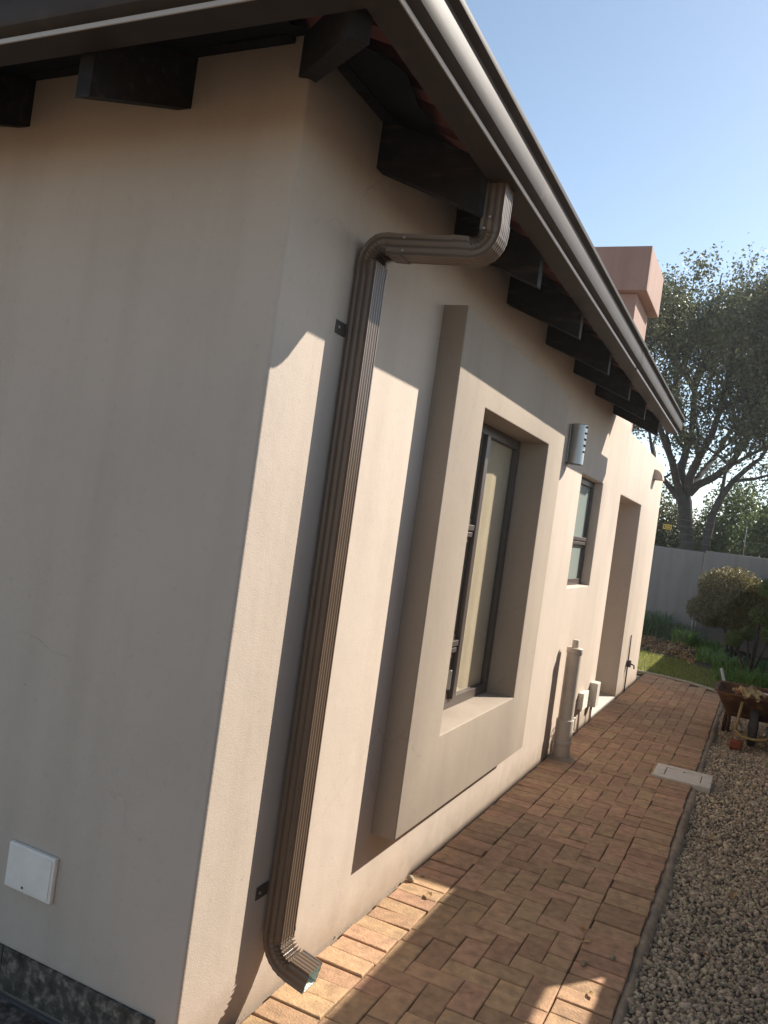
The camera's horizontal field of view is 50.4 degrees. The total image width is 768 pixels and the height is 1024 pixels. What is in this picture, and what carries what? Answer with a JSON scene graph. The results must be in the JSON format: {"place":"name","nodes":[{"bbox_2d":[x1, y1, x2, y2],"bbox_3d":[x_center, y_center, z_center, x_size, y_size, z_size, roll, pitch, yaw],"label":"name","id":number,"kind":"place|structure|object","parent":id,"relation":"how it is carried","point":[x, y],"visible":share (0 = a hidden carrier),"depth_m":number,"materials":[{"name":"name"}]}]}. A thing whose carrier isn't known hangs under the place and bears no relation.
{"place":"outdoors","nodes":[
{"label":"outdoors","id":0,"kind":"place"},
{"bbox_2d":[0,994,55,1023],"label":"patio","id":1,"kind":"structure","parent":0,"point":[12,1012],"depth_m":2.43,"materials":[{"name":"grey stone"}]},
{"bbox_2d":[239,673,720,1023],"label":"paving","id":2,"kind":"structure","parent":0,"point":[500,933],"depth_m":3.65,"materials":[{"name":"brick"}]},
{"bbox_2d":[407,875,414,882],"bbox_3d":[0.121,1.666,3.705,0.032,0.034,0.033,8,0,-39],"label":"pebble","id":3,"kind":"object","parent":2,"relation":"on","point":[410,879],"visible":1,"depth_m":3.70,"materials":[{"name":"white stone"}]},
{"bbox_2d":[242,688,715,1020],"bbox_3d":[1.705,1.906,5.973,1.038,0.016,8.292,8,0,25],"label":"grit","id":4,"kind":"object","parent":2,"relation":"on","point":[492,808],"visible":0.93,"depth_m":4.10,"materials":[{"name":"grey gravel"}]},
{"bbox_2d":[547,639,582,761],"bbox_3d":[1.403,1.414,6.169,0.195,0.902,0.236,8,0,25],"label":"drain pipe","id":5,"kind":"object","parent":2,"relation":"on","point":[562,739],"visible":1,"depth_m":6.11,"materials":[{"name":"painted plastic"}]},
{"bbox_2d":[580,960,586,966],"bbox_3d":[0.777,1.756,3.173,0.025,0.029,0.026,8,0,1],"label":"pebble","id":6,"kind":"object","parent":2,"relation":"on","point":[583,963],"visible":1,"depth_m":3.17,"materials":[{"name":"grey stone"}]},
{"bbox_2d":[610,954,615,960],"bbox_3d":[0.911,1.776,3.251,0.024,0.025,0.021,8,0,36],"label":"pebble","id":7,"kind":"object","parent":2,"relation":"on","point":[612,957],"visible":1,"depth_m":3.25,"materials":[{"name":"grey stone"}]},
{"bbox_2d":[623,635,634,691],"bbox_3d":[2.860,1.759,9.444,0.095,0.660,0.050,8,0,25],"label":"garden tap","id":8,"kind":"object","parent":2,"relation":"on","point":[629,664],"visible":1,"depth_m":9.45,"materials":[{"name":"grey metal"}]},
{"bbox_2d":[637,670,717,692],"bbox_3d":[3.786,2.230,10.895,0.324,0.044,1.868,8,0,-45],"label":"lawn edging","id":9,"kind":"object","parent":2,"relation":"on","point":[681,680],"visible":0.48,"depth_m":10.90,"materials":[{"name":"grey concrete"}]},
{"bbox_2d":[652,763,712,793],"bbox_3d":[2.237,1.992,6.112,0.404,0.046,0.390,8,0,25],"label":"drain cover","id":10,"kind":"object","parent":2,"relation":"on","point":[700,782],"visible":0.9,"depth_m":6.06,"materials":[{"name":"concrete"}]},
{"bbox_2d":[465,0,767,533],"label":"sky","id":11,"kind":"structure","parent":0,"point":[650,117],"materials":[{"name":"blue"}]},
{"bbox_2d":[637,647,719,688],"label":"lawn","id":12,"kind":"structure","parent":0,"point":[710,681],"depth_m":11.81,"materials":[{"name":"plant"}]},
{"bbox_2d":[623,710,767,1023],"bbox_3d":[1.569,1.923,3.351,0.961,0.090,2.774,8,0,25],"label":"gravel","id":13,"kind":"structure","parent":0,"point":[684,1012],"depth_m":3.54,"materials":[{"name":"grey gravel"}]},
{"bbox_2d":[683,707,767,869],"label":"gravel","id":14,"kind":"structure","parent":13,"relation":"on","point":[720,745],"depth_m":5.72,"materials":[{"name":"beige gravel"}]},
{"bbox_2d":[728,738,741,750],"bbox_3d":[3.239,2.142,7.520,0.114,0.087,0.117,8,0,25],"label":"broken brick","id":15,"kind":"object","parent":14,"relation":"on","point":[735,744],"visible":1,"depth_m":7.48,"materials":[{"name":"red brick"}]},
{"bbox_2d":[729,891,736,897],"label":"dry leaf","id":16,"kind":"object","parent":13,"relation":"on","point":[732,894],"visible":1,"depth_m":4.11,"materials":[{"name":"brown plant"}]},
{"bbox_2d":[714,668,767,746],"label":"wheelbarrow","id":17,"kind":"object","parent":13,"relation":"on","point":[739,706],"visible":1,"depth_m":7.64,"materials":[{"name":"metal"}]},
{"bbox_2d":[732,685,765,702],"bbox_3d":[3.409,1.678,7.618,0.295,0.143,0.212,8,-1,46],"label":"rag","id":18,"kind":"object","parent":17,"relation":"on","point":[752,691],"visible":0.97,"depth_m":7.57,"materials":[{"name":"beige fabric"}]},
{"bbox_2d":[636,639,767,687],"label":"garden bed","id":19,"kind":"object","parent":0,"point":[705,664],"visible":0.05,"depth_m":13.48,"materials":[{"name":"soil"}]},
{"bbox_2d":[642,609,684,640],"bbox_3d":[5.124,2.127,15.418,1.367,0.566,1.616,8,0,25],"label":"strap leaf clump","id":20,"kind":"object","parent":19,"relation":"on","point":[657,628],"visible":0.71,"depth_m":15.26,"materials":[{"name":"green plant"}]},
{"bbox_2d":[640,635,696,663],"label":"mulch","id":21,"kind":"object","parent":19,"relation":"on","point":[668,645],"visible":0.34,"depth_m":13.51,"materials":[{"name":"brown wood"}]},
{"bbox_2d":[659,620,704,640],"bbox_3d":[5.498,2.277,15.365,1.298,0.466,1.239,8,0,25],"label":"strap leaf clump","id":22,"kind":"object","parent":19,"relation":"on","point":[678,626],"visible":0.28,"depth_m":15.29,"materials":[{"name":"green plant"}]},
{"bbox_2d":[664,626,708,647],"bbox_3d":[5.129,2.139,13.812,0.943,0.332,0.834,8,0,-30],"label":"strap leaf clump","id":23,"kind":"object","parent":19,"relation":"on","point":[678,636],"visible":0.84,"depth_m":13.76,"materials":[{"name":"green plant"}]},
{"bbox_2d":[695,636,725,653],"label":"strap leaf clump","id":24,"kind":"object","parent":19,"relation":"on","point":[709,643],"visible":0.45,"depth_m":13.85,"materials":[{"name":"green plant"}]},
{"bbox_2d":[695,645,729,662],"bbox_3d":[5.159,2.252,12.934,0.798,0.253,0.922,8,0,25],"label":"strap leaf clump","id":25,"kind":"object","parent":19,"relation":"on","point":[700,655],"visible":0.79,"depth_m":12.86,"materials":[{"name":"green plant"}]},
{"bbox_2d":[698,663,747,683],"bbox_3d":[4.870,2.318,11.404,0.778,0.239,0.714,8,0,-17],"label":"strap leaf clump","id":26,"kind":"object","parent":19,"relation":"on","point":[729,677],"visible":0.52,"depth_m":11.35,"materials":[{"name":"green plant"}]},
{"bbox_2d":[685,566,767,656],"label":"clipped bush","id":27,"kind":"object","parent":19,"relation":"on","point":[730,598],"visible":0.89,"depth_m":14.47,"materials":[{"name":"green plant"}]},
{"bbox_2d":[706,651,746,672],"bbox_3d":[5.257,2.300,12.304,0.905,0.267,0.886,8,0,25],"label":"strap leaf clump","id":28,"kind":"object","parent":19,"relation":"on","point":[724,663],"visible":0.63,"depth_m":12.27,"materials":[{"name":"green plant"}]},
{"bbox_2d":[724,578,767,674],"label":"topiary shrub","id":29,"kind":"object","parent":19,"relation":"on","point":[748,633],"visible":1,"depth_m":11.84,"materials":[{"name":"green plant"}]},
{"bbox_2d":[727,665,767,688],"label":"strap leaf clump","id":30,"kind":"object","parent":19,"relation":"on","point":[760,680],"visible":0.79,"depth_m":11.10,"materials":[{"name":"green plant"}]},
{"bbox_2d":[742,654,767,675],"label":"strap leaf clump","id":31,"kind":"object","parent":19,"relation":"on","point":[763,669],"visible":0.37,"depth_m":12.76,"materials":[{"name":"green plant"}]},
{"label":"ground","id":32,"kind":"structure","parent":0,"visible":0},
{"bbox_2d":[0,9,664,1023],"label":"house","id":33,"kind":"structure","parent":32,"relation":"on","point":[190,227],"depth_m":2.55,"materials":[{"name":"paint"}]},
{"bbox_2d":[4,840,58,904],"bbox_3d":[-1.085,1.105,2.505,0.196,0.139,0.022,8,0,25],"label":"cover plate","id":34,"kind":"object","parent":33,"relation":"attached to","point":[31,871],"visible":1,"depth_m":2.49,"materials":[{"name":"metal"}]},
{"bbox_2d":[0,0,684,433],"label":"rain gutter","id":35,"kind":"object","parent":33,"relation":"attached to","point":[444,52],"visible":1,"depth_m":2.09,"materials":[{"name":"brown metal"}]},
{"bbox_2d":[255,182,513,993],"bbox_3d":[-0.009,0.227,2.593,0.496,2.584,0.135,8,0,8],"label":"downpipe","id":36,"kind":"object","parent":33,"relation":"attached to","point":[291,965],"visible":1,"depth_m":2.60,"materials":[{"name":"brown metal"}]},
{"bbox_2d":[443,422,520,709],"bbox_3d":[0.436,0.279,4.221,0.065,1.473,1.183,8,0,25],"label":"window","id":37,"kind":"structure","parent":33,"relation":"in","point":[452,698],"depth_m":4.19,"materials":[{"name":"brown metal"}]},
{"bbox_2d":[565,423,587,464],"bbox_3d":[1.315,-0.460,5.556,0.113,0.272,0.112,8,0,25],"label":"wall lamp","id":38,"kind":"object","parent":33,"relation":"attached to","point":[576,446],"visible":1,"depth_m":5.51,"materials":[{"name":"metal"}]},
{"bbox_2d":[567,477,594,584],"bbox_3d":[1.521,0.153,6.505,0.059,0.872,0.873,8,0,25],"label":"window","id":39,"kind":"structure","parent":33,"relation":"in","point":[587,486],"depth_m":6.71,"materials":[{"name":"brown metal"}]},
{"bbox_2d":[576,690,588,731],"bbox_3d":[1.713,1.726,7.089,0.050,0.340,0.220,8,0,25],"label":"junction box","id":40,"kind":"object","parent":33,"relation":"attached to","point":[582,701],"visible":1,"depth_m":7.02,"materials":[{"name":"beige plastic"}]},
{"bbox_2d":[587,681,600,721],"bbox_3d":[1.915,1.744,7.491,0.072,0.365,0.191,8,0,25],"label":"junction box","id":41,"kind":"object","parent":33,"relation":"attached to","point":[593,696],"visible":1,"depth_m":7.45,"materials":[{"name":"beige plastic"}]},
{"bbox_2d":[653,469,663,480],"bbox_3d":[3.252,-0.434,9.637,0.104,0.115,0.180,8,0,25],"label":"wall hood","id":42,"kind":"object","parent":33,"relation":"attached to","point":[658,476],"depth_m":9.56,"materials":[{"name":"paint"}]},
{"bbox_2d":[612,701,722,1023],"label":"kerb","id":43,"kind":"structure","parent":32,"relation":"on","point":[664,888],"depth_m":3.99,"materials":[{"name":"grey concrete"}]},
{"bbox_2d":[654,477,700,548],"bbox_3d":[7.048,0.939,20.383,2.305,3.681,1.680,8,0,25],"label":"shrub","id":44,"kind":"object","parent":32,"relation":"on","point":[662,536],"visible":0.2,"depth_m":20.27,"materials":[{"name":"green plant"}]},
{"bbox_2d":[632,232,767,550],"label":"leafy tree","id":45,"kind":"object","parent":32,"relation":"on","point":[739,321],"visible":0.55,"depth_m":17.46,"materials":[{"name":"green plant"}]},
{"bbox_2d":[659,509,748,547],"bbox_3d":[10.787,1.617,26.981,5.938,3.474,2.589,8,0,25],"label":"background tree","id":46,"kind":"object","parent":32,"relation":"on","point":[693,526],"depth_m":27.21,"materials":[{"name":"green plant"}]},
{"bbox_2d":[645,546,767,657],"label":"boundary wall","id":47,"kind":"structure","parent":32,"relation":"on","point":[675,573],"depth_m":15.84,"materials":[{"name":"paint"}]},
{"bbox_2d":[658,517,765,554],"bbox_3d":[5.081,0.319,16.394,8.800,0.630,0.016,8,0,25],"label":"electric fence","id":48,"kind":"object","parent":47,"relation":"on","point":[726,539],"visible":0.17,"depth_m":15.54,"materials":[{"name":"grey metal"}]},
{"bbox_2d":[663,524,671,529],"bbox_3d":[5.596,0.294,16.113,0.168,0.102,0.008,8,0,25],"label":"warning sign","id":49,"kind":"object","parent":48,"relation":"attached to","point":[667,526],"visible":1,"depth_m":16.11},
{"bbox_2d":[675,343,767,552],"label":"leaning tree","id":50,"kind":"object","parent":32,"relation":"on","point":[742,445],"visible":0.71,"depth_m":17.27,"materials":[{"name":"green plant"}]},
{"bbox_2d":[693,477,762,554],"bbox_3d":[8.111,0.993,19.759,1.822,3.859,1.977,8,0,25],"label":"shrub","id":51,"kind":"object","parent":32,"relation":"on","point":[727,519],"visible":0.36,"depth_m":19.49,"materials":[{"name":"green plant"}]},
{"bbox_2d":[695,452,767,546],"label":"shrub","id":52,"kind":"object","parent":32,"relation":"on","point":[763,496],"visible":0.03,"depth_m":21.26,"materials":[{"name":"green plant"}]},
{"bbox_2d":[727,503,767,558],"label":"shrub","id":53,"kind":"object","parent":32,"relation":"on","point":[753,539],"visible":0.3,"depth_m":17.56,"materials":[{"name":"green plant"}]}
]}

